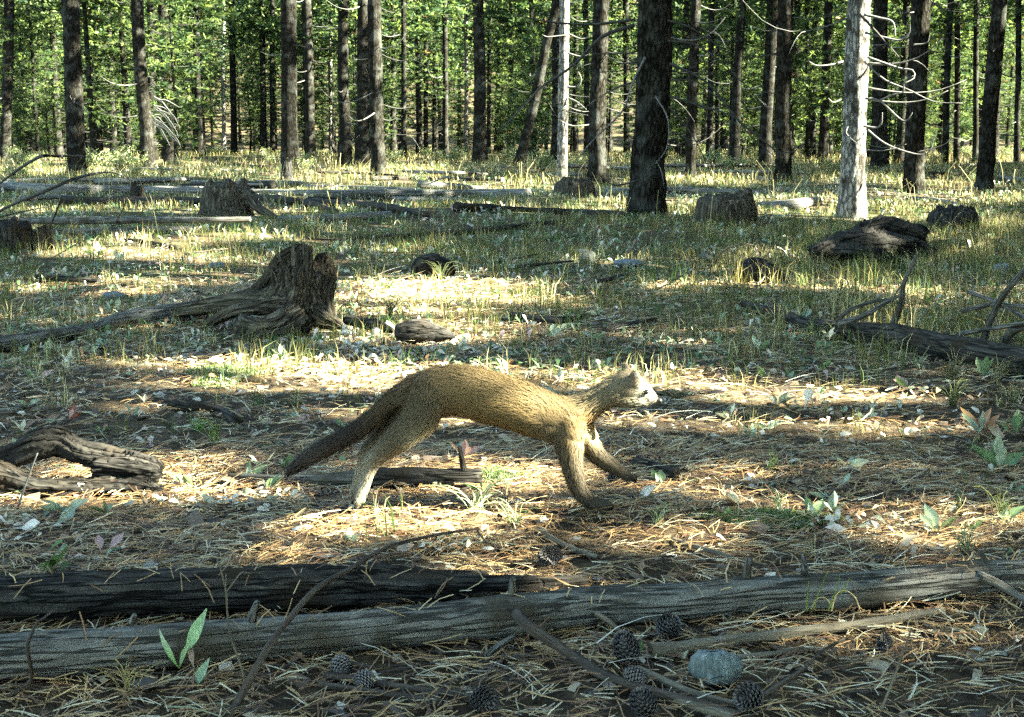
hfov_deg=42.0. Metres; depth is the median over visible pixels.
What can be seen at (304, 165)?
shrub
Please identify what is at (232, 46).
pine tree
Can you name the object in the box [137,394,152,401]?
leafy plant
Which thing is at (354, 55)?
pine tree
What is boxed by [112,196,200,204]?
log
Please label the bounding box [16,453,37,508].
dry stem
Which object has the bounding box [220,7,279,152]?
pine tree
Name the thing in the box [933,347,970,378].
grass tuft
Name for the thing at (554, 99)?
pine tree
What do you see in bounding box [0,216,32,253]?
stump
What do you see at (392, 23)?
pine tree
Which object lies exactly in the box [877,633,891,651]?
pine cone
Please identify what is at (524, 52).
pine tree
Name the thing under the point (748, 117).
young pine
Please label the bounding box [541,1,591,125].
pine tree
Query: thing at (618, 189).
log
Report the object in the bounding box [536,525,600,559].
stick
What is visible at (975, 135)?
pine tree
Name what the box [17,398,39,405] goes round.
leafy plant
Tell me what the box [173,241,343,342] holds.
stump
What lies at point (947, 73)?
pine tree
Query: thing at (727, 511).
leafy plant
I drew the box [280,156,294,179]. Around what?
stump
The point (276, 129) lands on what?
pine tree
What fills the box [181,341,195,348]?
leafy plant
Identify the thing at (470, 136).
young pine
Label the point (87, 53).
pine tree
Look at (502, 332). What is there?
ground leaves
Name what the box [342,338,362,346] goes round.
leafy plant
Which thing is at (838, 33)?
pine tree
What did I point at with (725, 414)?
leafy plant
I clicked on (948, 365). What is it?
grass tuft
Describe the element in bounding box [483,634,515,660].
stick
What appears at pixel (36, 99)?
pine tree
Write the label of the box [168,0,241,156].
pine tree
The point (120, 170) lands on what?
dry stems
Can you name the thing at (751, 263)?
rotten stump
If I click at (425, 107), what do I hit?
pine tree
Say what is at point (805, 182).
ground leaves
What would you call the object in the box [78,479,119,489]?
leafy plant
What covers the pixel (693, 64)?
pine tree
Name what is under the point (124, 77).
pine tree
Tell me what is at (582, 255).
rock
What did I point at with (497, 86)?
pine tree
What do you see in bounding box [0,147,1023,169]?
grass
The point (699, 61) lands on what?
pine tree
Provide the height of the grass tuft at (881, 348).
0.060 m
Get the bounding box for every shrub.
[0,160,22,178]
[2,144,26,160]
[8,150,30,164]
[14,165,28,175]
[25,151,40,168]
[61,150,100,171]
[86,147,102,166]
[99,148,124,168]
[103,151,134,173]
[110,143,134,156]
[115,149,152,169]
[127,164,144,175]
[158,163,168,175]
[168,158,183,166]
[206,144,216,154]
[211,146,223,155]
[264,153,277,165]
[295,156,315,171]
[301,151,313,164]
[385,147,405,162]
[386,160,402,173]
[407,171,428,182]
[417,145,433,156]
[428,149,445,162]
[440,148,467,164]
[449,145,468,158]
[453,144,465,153]
[501,148,515,160]
[507,142,518,159]
[524,147,553,172]
[527,149,542,158]
[568,152,587,172]
[696,144,705,152]
[699,144,726,167]
[717,150,746,169]
[740,145,752,154]
[798,143,814,155]
[825,159,840,173]
[925,148,945,164]
[961,146,971,157]
[967,153,978,163]
[968,171,975,181]
[999,147,1012,157]
[1002,147,1012,157]
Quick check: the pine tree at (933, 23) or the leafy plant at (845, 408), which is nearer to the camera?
the leafy plant at (845, 408)
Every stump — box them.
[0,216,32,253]
[32,224,54,249]
[129,181,144,196]
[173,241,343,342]
[197,177,277,219]
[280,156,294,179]
[411,253,455,277]
[553,176,594,195]
[694,188,757,226]
[733,257,786,284]
[926,204,978,231]
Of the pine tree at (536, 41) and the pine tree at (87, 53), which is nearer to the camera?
the pine tree at (87, 53)
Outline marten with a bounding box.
[277,361,661,510]
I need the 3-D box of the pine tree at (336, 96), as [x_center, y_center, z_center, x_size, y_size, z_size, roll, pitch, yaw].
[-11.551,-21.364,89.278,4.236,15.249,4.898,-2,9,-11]
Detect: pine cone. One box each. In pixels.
[329,654,352,674]
[354,669,375,688]
[469,685,499,714]
[537,545,562,565]
[607,474,620,484]
[612,629,639,665]
[623,665,647,683]
[629,686,657,716]
[655,612,681,639]
[733,681,763,713]
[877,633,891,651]
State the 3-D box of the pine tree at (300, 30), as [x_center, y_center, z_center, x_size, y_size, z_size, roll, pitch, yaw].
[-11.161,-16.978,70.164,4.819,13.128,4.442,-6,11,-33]
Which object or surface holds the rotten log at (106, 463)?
on the forest floor
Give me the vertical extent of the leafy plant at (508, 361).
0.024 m
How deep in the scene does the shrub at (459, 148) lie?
68.38 m
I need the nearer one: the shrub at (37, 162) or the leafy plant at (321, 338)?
the leafy plant at (321, 338)
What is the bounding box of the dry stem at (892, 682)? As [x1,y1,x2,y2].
[880,628,912,711]
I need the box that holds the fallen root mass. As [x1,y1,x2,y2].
[806,214,937,269]
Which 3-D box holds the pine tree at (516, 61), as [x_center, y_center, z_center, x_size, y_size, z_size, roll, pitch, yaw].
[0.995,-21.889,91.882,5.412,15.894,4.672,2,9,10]
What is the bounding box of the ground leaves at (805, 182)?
[1,157,1023,198]
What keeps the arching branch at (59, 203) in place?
on the forest floor
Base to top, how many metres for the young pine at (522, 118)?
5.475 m
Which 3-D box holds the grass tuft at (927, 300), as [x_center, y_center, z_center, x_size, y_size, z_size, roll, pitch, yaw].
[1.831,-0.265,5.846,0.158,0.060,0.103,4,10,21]
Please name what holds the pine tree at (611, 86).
on the forest floor
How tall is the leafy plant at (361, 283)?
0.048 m
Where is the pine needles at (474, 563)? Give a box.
[0,425,1023,716]
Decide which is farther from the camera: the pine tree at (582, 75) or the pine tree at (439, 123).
the pine tree at (439, 123)
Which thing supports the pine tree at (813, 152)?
on the forest floor
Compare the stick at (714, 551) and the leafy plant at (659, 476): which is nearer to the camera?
the stick at (714, 551)
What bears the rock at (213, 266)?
on the forest floor
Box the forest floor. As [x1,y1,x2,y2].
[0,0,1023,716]
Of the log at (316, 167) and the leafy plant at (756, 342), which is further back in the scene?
the log at (316, 167)
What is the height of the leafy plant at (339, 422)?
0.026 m
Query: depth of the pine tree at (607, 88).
90.95 m
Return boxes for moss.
[183,362,271,388]
[481,466,524,486]
[688,506,843,530]
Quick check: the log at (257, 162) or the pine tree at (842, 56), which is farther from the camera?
the pine tree at (842, 56)
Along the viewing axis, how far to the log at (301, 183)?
22.32 m
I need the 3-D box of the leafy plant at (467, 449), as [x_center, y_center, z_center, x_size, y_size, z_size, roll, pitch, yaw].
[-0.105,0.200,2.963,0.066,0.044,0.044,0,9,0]
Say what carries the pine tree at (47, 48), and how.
on the forest floor
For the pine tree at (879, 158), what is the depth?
32.10 m
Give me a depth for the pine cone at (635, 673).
1.74 m
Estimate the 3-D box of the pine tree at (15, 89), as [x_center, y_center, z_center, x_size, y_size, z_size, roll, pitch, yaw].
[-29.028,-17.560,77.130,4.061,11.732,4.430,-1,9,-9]
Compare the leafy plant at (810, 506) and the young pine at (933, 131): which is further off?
the young pine at (933, 131)
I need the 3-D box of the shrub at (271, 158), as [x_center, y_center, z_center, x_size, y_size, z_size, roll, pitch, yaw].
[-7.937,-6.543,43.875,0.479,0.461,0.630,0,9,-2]
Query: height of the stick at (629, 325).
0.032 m
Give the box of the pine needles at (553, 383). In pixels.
[0,272,1023,469]
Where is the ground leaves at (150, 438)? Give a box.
[0,339,1022,568]
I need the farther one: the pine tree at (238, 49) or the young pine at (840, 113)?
the pine tree at (238, 49)
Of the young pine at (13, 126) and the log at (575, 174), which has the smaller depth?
the log at (575, 174)
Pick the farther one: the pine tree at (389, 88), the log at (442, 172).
the pine tree at (389, 88)
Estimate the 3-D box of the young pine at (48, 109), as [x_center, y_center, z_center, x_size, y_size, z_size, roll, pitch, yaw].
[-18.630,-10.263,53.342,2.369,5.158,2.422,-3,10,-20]
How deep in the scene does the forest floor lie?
3.17 m
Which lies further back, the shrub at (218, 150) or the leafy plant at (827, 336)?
the shrub at (218, 150)
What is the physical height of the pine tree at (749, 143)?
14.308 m
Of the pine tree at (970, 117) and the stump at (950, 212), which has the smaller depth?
the stump at (950, 212)
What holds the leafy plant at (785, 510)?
on the forest floor
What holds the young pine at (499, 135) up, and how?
on the forest floor
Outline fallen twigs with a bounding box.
[1,184,1023,518]
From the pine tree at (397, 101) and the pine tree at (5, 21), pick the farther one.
the pine tree at (397, 101)
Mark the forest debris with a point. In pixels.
(192, 518)
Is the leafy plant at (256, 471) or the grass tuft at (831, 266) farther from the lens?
the grass tuft at (831, 266)
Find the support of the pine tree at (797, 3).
on the forest floor
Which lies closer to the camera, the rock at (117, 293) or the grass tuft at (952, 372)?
the grass tuft at (952, 372)
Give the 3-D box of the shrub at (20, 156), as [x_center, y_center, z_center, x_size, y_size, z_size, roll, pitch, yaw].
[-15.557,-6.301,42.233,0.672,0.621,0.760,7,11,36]
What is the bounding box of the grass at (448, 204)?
[0,191,1023,376]
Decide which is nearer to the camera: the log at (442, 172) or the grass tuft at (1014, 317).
the grass tuft at (1014, 317)
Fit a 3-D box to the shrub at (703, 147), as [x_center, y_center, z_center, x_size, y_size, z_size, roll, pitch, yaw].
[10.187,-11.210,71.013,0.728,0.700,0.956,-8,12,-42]
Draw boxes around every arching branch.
[0,154,88,183]
[0,172,130,211]
[0,204,56,217]
[48,198,61,228]
[116,202,125,221]
[426,175,449,184]
[714,243,761,265]
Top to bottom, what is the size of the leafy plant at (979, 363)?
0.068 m
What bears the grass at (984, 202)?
on the forest floor
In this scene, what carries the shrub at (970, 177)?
on the forest floor
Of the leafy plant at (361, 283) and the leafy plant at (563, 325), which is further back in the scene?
the leafy plant at (361, 283)
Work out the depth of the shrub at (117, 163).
31.40 m
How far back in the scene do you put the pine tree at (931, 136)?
99.22 m
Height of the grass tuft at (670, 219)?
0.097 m
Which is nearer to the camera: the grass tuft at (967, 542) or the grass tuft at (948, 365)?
the grass tuft at (967, 542)
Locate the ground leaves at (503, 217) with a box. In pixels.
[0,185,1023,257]
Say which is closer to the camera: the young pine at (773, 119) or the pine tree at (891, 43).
the young pine at (773, 119)
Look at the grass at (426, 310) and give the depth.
4.47 m
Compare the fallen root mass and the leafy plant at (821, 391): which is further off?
the fallen root mass
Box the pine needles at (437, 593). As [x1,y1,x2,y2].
[9,548,1019,656]
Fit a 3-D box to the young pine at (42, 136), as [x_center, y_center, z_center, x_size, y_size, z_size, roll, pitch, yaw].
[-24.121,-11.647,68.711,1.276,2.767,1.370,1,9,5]
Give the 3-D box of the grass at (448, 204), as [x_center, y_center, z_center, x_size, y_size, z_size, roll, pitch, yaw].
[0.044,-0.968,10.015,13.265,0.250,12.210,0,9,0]
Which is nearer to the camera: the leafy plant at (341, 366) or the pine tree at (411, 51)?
the leafy plant at (341, 366)
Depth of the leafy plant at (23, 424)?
3.30 m
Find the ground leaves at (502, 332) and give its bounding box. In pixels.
[0,234,1023,376]
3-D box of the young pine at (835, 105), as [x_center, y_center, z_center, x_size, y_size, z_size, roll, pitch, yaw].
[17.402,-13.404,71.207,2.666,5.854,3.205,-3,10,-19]
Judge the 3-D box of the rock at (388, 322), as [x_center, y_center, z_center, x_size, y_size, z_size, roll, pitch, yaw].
[-0.463,-0.112,4.972,0.051,0.059,0.042,0,9,0]
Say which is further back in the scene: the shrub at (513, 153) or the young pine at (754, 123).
the young pine at (754, 123)
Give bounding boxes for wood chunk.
[342,316,393,332]
[394,319,455,343]
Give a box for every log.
[0,181,530,197]
[0,301,215,352]
[0,425,164,498]
[0,550,1023,680]
[0,562,588,621]
[3,216,250,224]
[6,178,93,182]
[18,194,74,200]
[33,274,99,284]
[54,226,200,237]
[61,196,167,205]
[94,177,195,184]
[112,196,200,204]
[121,185,202,187]
[123,238,177,248]
[141,167,237,169]
[158,170,260,172]
[173,186,203,186]
[179,181,275,188]
[191,180,262,185]
[207,162,271,167]
[230,160,336,163]
[257,194,338,212]
[258,180,331,184]
[272,167,362,170]
[277,211,392,221]
[303,184,413,189]
[305,198,430,217]
[308,196,391,201]
[317,170,398,175]
[355,220,564,238]
[370,176,500,180]
[370,446,484,487]
[392,196,466,203]
[398,170,487,174]
[417,180,487,189]
[452,201,625,218]
[509,312,583,324]
[535,173,613,176]
[568,164,629,169]
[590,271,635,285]
[604,188,628,192]
[664,163,739,167]
[666,174,766,180]
[667,186,763,194]
[712,170,803,174]
[736,165,829,167]
[739,254,1023,377]
[756,197,821,209]
[885,170,973,175]
[906,195,966,205]
[998,175,1023,183]
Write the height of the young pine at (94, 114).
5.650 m
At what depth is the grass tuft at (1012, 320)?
4.90 m
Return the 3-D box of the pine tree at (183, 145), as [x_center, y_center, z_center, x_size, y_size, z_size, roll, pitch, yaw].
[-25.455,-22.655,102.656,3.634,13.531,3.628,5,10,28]
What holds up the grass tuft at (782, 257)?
on the forest floor
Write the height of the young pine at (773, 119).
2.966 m
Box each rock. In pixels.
[101,291,125,299]
[144,561,158,567]
[156,391,164,397]
[210,262,224,268]
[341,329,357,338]
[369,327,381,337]
[384,320,394,335]
[537,516,548,522]
[578,251,595,263]
[613,259,643,267]
[687,649,743,685]
[699,251,712,262]
[871,555,892,562]
[993,263,1012,274]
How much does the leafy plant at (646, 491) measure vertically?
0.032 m
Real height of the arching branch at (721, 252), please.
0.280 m
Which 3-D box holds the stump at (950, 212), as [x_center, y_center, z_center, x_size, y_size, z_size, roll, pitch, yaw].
[3.625,-1.125,10.968,0.406,0.282,0.407,0,9,0]
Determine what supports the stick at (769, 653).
on the forest floor
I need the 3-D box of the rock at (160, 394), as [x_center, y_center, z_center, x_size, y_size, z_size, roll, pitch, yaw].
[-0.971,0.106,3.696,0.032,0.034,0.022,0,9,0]
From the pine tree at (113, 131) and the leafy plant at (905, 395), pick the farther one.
the pine tree at (113, 131)
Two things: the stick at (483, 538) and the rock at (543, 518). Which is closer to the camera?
the stick at (483, 538)
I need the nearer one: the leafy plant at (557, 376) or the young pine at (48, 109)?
the leafy plant at (557, 376)
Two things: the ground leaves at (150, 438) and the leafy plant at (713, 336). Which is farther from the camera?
the leafy plant at (713, 336)
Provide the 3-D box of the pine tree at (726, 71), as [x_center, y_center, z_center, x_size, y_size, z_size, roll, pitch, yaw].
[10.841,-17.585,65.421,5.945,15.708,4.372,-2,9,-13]
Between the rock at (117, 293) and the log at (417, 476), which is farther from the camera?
the rock at (117, 293)
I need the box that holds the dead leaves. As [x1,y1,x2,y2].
[0,228,986,557]
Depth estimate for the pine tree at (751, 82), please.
59.38 m
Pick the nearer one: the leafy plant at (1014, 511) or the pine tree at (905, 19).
the leafy plant at (1014, 511)
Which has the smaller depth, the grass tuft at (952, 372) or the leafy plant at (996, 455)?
the leafy plant at (996, 455)
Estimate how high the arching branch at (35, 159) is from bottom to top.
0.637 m
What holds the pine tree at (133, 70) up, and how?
on the forest floor
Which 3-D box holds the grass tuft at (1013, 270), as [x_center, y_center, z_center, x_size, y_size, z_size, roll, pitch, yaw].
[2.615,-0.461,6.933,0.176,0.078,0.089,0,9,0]
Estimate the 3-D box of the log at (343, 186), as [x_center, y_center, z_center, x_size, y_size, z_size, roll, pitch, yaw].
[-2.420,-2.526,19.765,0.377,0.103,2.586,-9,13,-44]
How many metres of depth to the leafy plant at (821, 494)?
2.65 m
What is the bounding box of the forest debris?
[0,274,1023,716]
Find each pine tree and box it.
[0,0,32,153]
[0,0,47,160]
[0,0,63,155]
[0,0,63,157]
[0,3,40,154]
[0,7,22,144]
[0,10,35,152]
[3,0,99,159]
[14,48,35,151]
[15,5,47,152]
[19,4,101,154]
[29,0,146,158]
[34,0,89,175]
[39,0,117,141]
[60,27,101,149]
[62,0,146,152]
[80,0,156,157]
[81,2,128,154]
[90,0,180,155]
[93,13,130,149]
[101,0,180,167]
[101,0,219,164]
[101,14,155,150]
[115,0,184,159]
[116,3,158,123]
[145,8,202,144]
[155,20,182,150]
[167,0,240,150]
[167,0,240,156]
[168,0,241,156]
[168,0,256,155]
[176,4,228,129]
[176,62,191,149]
[177,17,210,151]
[182,40,217,132]
[204,20,229,145]
[206,0,269,154]
[210,21,240,149]
[216,22,259,142]
[217,0,297,147]
[219,0,280,152]
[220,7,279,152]
[225,0,311,153]
[226,0,301,153]
[226,13,279,131]
[249,12,280,148]
[261,0,337,154]
[262,0,352,171]
[265,4,337,144]
[268,12,320,138]
[275,17,323,150]
[297,0,337,161]
[297,1,353,153]
[301,14,336,150]
[304,0,387,166]
[312,0,353,152]
[312,15,348,153]
[313,0,354,143]
[313,6,351,137]
[316,4,354,152]
[318,0,419,134]
[320,0,388,142]
[323,0,440,175]
[328,0,407,166]
[331,8,395,132]
[354,0,432,154]
[381,0,449,157]
[381,0,452,151]
[383,8,414,149]
[395,0,454,155]
[396,0,456,149]
[396,2,473,149]
[396,15,432,128]
[396,55,414,148]
[406,0,485,157]
[406,2,463,153]
[408,2,473,149]
[412,14,473,143]
[438,0,496,154]
[441,6,473,146]
[444,0,520,165]
[447,0,516,153]
[465,0,551,153]
[468,6,520,152]
[470,1,516,153]
[472,0,570,109]
[485,10,520,150]
[485,19,507,122]
[497,0,580,156]
[497,0,802,216]
[500,2,544,131]
[504,3,551,126]
[506,0,551,143]
[512,0,583,165]
[514,0,592,154]
[526,0,591,159]
[533,0,636,185]
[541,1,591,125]
[543,0,624,181]
[544,0,625,155]
[544,1,551,149]
[545,12,592,144]
[545,46,572,142]
[546,0,592,152]
[550,1,591,152]
[551,13,611,151]
[570,1,609,149]
[575,0,637,153]
[582,3,635,149]
[592,0,635,152]
[608,0,681,124]
[616,4,637,108]
[621,9,675,76]
[627,0,703,159]
[630,4,704,153]
[634,0,738,156]
[634,2,723,154]
[668,0,734,179]
[670,4,707,135]
[671,0,727,137]
[673,0,763,159]
[674,56,714,150]
[678,6,754,155]
[697,8,730,149]
[697,33,752,152]
[699,17,750,151]
[700,0,765,153]
[700,0,775,161]
[700,58,729,149]
[702,0,766,144]
[722,3,766,152]
[727,0,792,164]
[729,0,845,182]
[729,1,803,140]
[741,31,756,150]
[744,0,838,159]
[744,0,964,219]
[747,9,834,132]
[763,0,846,156]
[791,0,842,161]
[798,0,844,158]
[798,9,842,148]
[798,73,804,149]
[815,7,929,156]
[816,4,871,155]
[820,0,910,125]
[823,1,902,140]
[833,13,843,149]
[834,4,871,117]
[841,0,902,126]
[868,0,977,193]
[869,0,959,164]
[870,0,934,170]
[870,3,931,126]
[888,0,961,124]
[900,0,989,152]
[925,30,941,139]
[926,7,972,125]
[926,45,942,150]
[929,0,1007,162]
[930,0,981,164]
[930,6,1012,155]
[930,24,1005,146]
[936,0,1023,191]
[940,0,1009,160]
[960,0,1023,145]
[960,0,1023,154]
[966,9,1007,116]
[974,0,1023,162]
[999,1,1023,149]
[999,54,1014,135]
[1000,0,1023,154]
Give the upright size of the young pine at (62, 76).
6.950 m
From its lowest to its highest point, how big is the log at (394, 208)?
0.152 m
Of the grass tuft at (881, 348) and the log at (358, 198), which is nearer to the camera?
the grass tuft at (881, 348)
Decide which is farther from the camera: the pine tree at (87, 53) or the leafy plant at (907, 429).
the pine tree at (87, 53)
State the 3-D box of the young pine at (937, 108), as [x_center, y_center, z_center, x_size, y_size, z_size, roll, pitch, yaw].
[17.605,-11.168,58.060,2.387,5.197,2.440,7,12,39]
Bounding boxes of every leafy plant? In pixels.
[0,515,39,529]
[11,419,34,430]
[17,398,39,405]
[18,340,28,352]
[23,369,52,380]
[34,413,59,422]
[39,543,70,572]
[40,499,87,510]
[43,338,51,359]
[53,507,75,527]
[54,230,66,241]
[54,266,66,273]
[62,349,71,370]
[67,404,80,420]
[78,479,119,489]
[80,346,98,351]
[84,242,102,256]
[85,500,112,512]
[94,532,123,552]
[99,423,109,431]
[103,298,120,312]
[113,250,124,261]
[121,334,134,341]
[125,404,138,416]
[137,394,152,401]
[159,608,209,690]
[168,473,183,482]
[173,284,186,292]
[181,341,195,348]
[183,472,192,485]
[191,340,209,345]
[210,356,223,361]
[235,353,244,362]
[242,460,267,473]
[249,453,273,464]
[258,416,269,421]
[266,473,282,489]
[272,344,285,358]
[280,454,292,467]
[289,406,305,419]
[314,331,325,340]
[327,361,345,373]
[331,240,338,251]
[335,418,345,426]
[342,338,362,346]
[344,305,354,314]
[344,528,360,541]
[360,279,369,286]
[387,352,404,360]
[446,440,470,447]
[449,321,466,329]
[451,439,479,455]
[458,336,470,350]
[463,480,492,492]
[469,317,483,324]
[503,358,514,364]
[548,324,561,335]
[551,323,569,328]
[553,367,563,380]
[583,328,604,339]
[586,304,602,314]
[636,485,655,497]
[639,640,643,653]
[651,468,665,484]
[670,363,682,370]
[707,331,721,338]
[716,402,737,418]
[717,507,730,515]
[720,489,738,504]
[740,423,756,435]
[752,335,769,350]
[753,420,779,428]
[758,366,769,377]
[765,391,795,404]
[766,457,777,466]
[773,505,792,513]
[785,368,793,378]
[787,330,806,340]
[800,309,811,316]
[804,387,812,407]
[804,496,824,516]
[809,487,839,499]
[816,385,824,394]
[817,358,830,369]
[822,327,834,337]
[823,338,832,346]
[824,491,844,511]
[827,474,849,486]
[831,455,868,465]
[839,405,847,411]
[854,410,877,417]
[893,375,907,389]
[899,427,909,433]
[901,392,915,398]
[920,503,969,530]
[960,407,999,434]
[967,520,980,528]
[971,434,1023,466]
[972,368,999,374]
[975,356,993,375]
[997,499,1023,521]
[1000,409,1023,434]
[1002,479,1023,492]
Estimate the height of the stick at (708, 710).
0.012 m
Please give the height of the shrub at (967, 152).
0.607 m
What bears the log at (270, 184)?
on the forest floor
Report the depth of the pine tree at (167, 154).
47.56 m
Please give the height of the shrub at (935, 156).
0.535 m
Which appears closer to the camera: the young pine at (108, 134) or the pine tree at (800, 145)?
the young pine at (108, 134)
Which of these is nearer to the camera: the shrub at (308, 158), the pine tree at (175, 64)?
the shrub at (308, 158)
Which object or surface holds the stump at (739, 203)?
on the forest floor
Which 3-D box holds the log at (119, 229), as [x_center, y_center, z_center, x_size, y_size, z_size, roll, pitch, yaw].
[-2.877,-0.936,9.872,1.169,0.097,0.150,1,9,6]
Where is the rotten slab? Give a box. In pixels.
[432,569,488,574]
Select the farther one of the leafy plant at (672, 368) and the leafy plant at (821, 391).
the leafy plant at (672, 368)
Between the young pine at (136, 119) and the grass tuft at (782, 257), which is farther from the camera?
the young pine at (136, 119)
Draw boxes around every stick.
[6,609,54,697]
[163,395,242,423]
[225,527,479,716]
[227,471,353,487]
[317,681,443,703]
[323,672,470,699]
[476,530,497,547]
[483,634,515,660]
[510,609,739,716]
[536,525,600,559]
[594,610,622,630]
[602,317,656,333]
[631,457,679,479]
[637,665,736,707]
[647,607,945,658]
[656,687,733,716]
[669,537,734,559]
[736,646,805,658]
[763,637,844,697]
[974,570,1023,603]
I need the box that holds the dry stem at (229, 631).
[217,559,250,682]
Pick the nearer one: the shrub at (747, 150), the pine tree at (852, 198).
the pine tree at (852, 198)
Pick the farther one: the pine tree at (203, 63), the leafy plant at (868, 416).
the pine tree at (203, 63)
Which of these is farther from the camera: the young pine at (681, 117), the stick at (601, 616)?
the young pine at (681, 117)
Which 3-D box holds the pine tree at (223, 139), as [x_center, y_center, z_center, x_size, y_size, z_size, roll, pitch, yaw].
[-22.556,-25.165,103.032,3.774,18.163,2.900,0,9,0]
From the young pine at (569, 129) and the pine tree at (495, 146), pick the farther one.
the pine tree at (495, 146)
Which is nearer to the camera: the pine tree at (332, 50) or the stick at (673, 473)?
the stick at (673, 473)
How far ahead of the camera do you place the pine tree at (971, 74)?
77.49 m
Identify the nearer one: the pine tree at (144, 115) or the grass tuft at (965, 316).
the grass tuft at (965, 316)
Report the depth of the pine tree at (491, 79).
109.17 m
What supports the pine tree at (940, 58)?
on the forest floor
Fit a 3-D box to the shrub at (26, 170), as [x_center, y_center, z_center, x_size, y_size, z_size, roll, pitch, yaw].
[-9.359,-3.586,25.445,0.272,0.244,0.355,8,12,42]
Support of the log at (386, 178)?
on the forest floor
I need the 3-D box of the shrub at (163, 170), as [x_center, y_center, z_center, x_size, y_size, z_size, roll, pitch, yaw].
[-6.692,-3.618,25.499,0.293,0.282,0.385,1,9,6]
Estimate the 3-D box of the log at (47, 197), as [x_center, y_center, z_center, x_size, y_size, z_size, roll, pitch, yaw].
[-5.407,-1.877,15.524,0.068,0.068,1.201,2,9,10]
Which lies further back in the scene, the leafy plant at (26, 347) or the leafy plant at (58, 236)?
the leafy plant at (58, 236)
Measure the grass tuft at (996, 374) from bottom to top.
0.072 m
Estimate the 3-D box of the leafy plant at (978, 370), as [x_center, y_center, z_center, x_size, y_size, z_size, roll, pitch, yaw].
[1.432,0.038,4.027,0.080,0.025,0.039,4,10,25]
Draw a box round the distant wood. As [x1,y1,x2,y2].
[12,0,1022,139]
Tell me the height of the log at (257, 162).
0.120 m
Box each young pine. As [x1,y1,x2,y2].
[0,57,18,146]
[0,60,38,150]
[11,78,39,153]
[13,18,88,159]
[17,37,65,157]
[24,66,50,149]
[31,108,47,152]
[83,33,133,144]
[84,67,109,142]
[86,53,133,142]
[106,0,198,153]
[107,71,139,149]
[119,92,157,150]
[120,0,222,166]
[225,55,276,154]
[238,76,280,153]
[271,22,333,145]
[297,88,328,147]
[328,45,369,145]
[335,44,397,158]
[351,38,400,141]
[384,66,414,146]
[448,99,471,148]
[456,108,473,149]
[486,64,507,152]
[491,78,538,152]
[491,97,506,152]
[495,9,575,156]
[497,67,541,147]
[506,36,568,139]
[516,77,551,156]
[567,109,577,145]
[620,58,679,143]
[623,58,680,146]
[669,47,704,159]
[713,29,763,156]
[727,44,773,154]
[743,1,844,144]
[745,82,775,151]
[757,27,830,143]
[758,76,812,146]
[794,21,842,145]
[795,86,829,154]
[817,55,843,155]
[818,12,893,150]
[829,56,871,146]
[866,62,905,158]
[867,24,929,158]
[891,52,942,144]
[925,69,942,144]
[925,76,953,147]
[927,13,983,143]
[938,24,1012,141]
[999,31,1023,144]
[1002,83,1023,149]
[1006,60,1023,148]
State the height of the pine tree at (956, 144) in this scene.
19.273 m
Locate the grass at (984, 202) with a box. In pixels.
[0,173,1023,214]
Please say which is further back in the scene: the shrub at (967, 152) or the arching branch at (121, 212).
the shrub at (967, 152)
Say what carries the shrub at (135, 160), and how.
on the forest floor
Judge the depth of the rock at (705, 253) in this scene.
8.05 m
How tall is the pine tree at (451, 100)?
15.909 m
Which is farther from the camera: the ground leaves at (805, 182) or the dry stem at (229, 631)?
the ground leaves at (805, 182)
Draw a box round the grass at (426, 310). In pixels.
[0,280,1023,564]
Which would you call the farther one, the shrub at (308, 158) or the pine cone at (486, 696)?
the shrub at (308, 158)
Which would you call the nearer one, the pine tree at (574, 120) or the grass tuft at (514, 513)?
the grass tuft at (514, 513)
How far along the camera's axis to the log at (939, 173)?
27.77 m
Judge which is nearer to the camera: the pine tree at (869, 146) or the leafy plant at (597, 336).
the leafy plant at (597, 336)
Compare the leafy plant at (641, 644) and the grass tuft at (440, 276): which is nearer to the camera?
the leafy plant at (641, 644)
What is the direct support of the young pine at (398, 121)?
on the forest floor
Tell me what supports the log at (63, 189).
on the forest floor
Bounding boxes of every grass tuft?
[13,302,42,314]
[87,657,168,696]
[96,290,129,304]
[187,416,212,430]
[193,305,225,328]
[196,417,225,444]
[205,279,232,294]
[366,289,418,316]
[387,290,415,312]
[423,260,456,281]
[434,480,518,514]
[476,254,493,266]
[490,497,532,524]
[583,253,616,269]
[642,500,676,526]
[662,213,683,224]
[705,278,740,294]
[750,307,786,323]
[761,490,788,509]
[776,252,787,262]
[782,320,837,345]
[805,571,860,612]
[814,254,842,271]
[861,339,905,355]
[877,271,898,290]
[916,291,945,304]
[932,379,980,405]
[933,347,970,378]
[933,361,971,379]
[934,515,996,555]
[937,359,959,372]
[947,252,970,268]
[948,308,978,321]
[957,231,988,242]
[972,484,1018,520]
[976,360,1017,380]
[982,356,1013,383]
[994,382,1023,401]
[996,313,1020,323]
[998,262,1020,276]
[1001,315,1022,322]
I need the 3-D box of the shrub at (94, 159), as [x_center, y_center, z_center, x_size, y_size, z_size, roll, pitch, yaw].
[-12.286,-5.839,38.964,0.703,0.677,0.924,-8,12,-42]
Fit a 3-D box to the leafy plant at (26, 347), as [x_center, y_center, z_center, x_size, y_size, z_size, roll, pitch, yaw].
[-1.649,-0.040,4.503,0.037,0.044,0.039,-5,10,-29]
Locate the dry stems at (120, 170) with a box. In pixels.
[0,152,1023,244]
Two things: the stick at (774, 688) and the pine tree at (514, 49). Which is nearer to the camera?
the stick at (774, 688)
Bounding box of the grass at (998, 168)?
[0,156,1023,187]
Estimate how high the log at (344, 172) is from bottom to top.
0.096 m

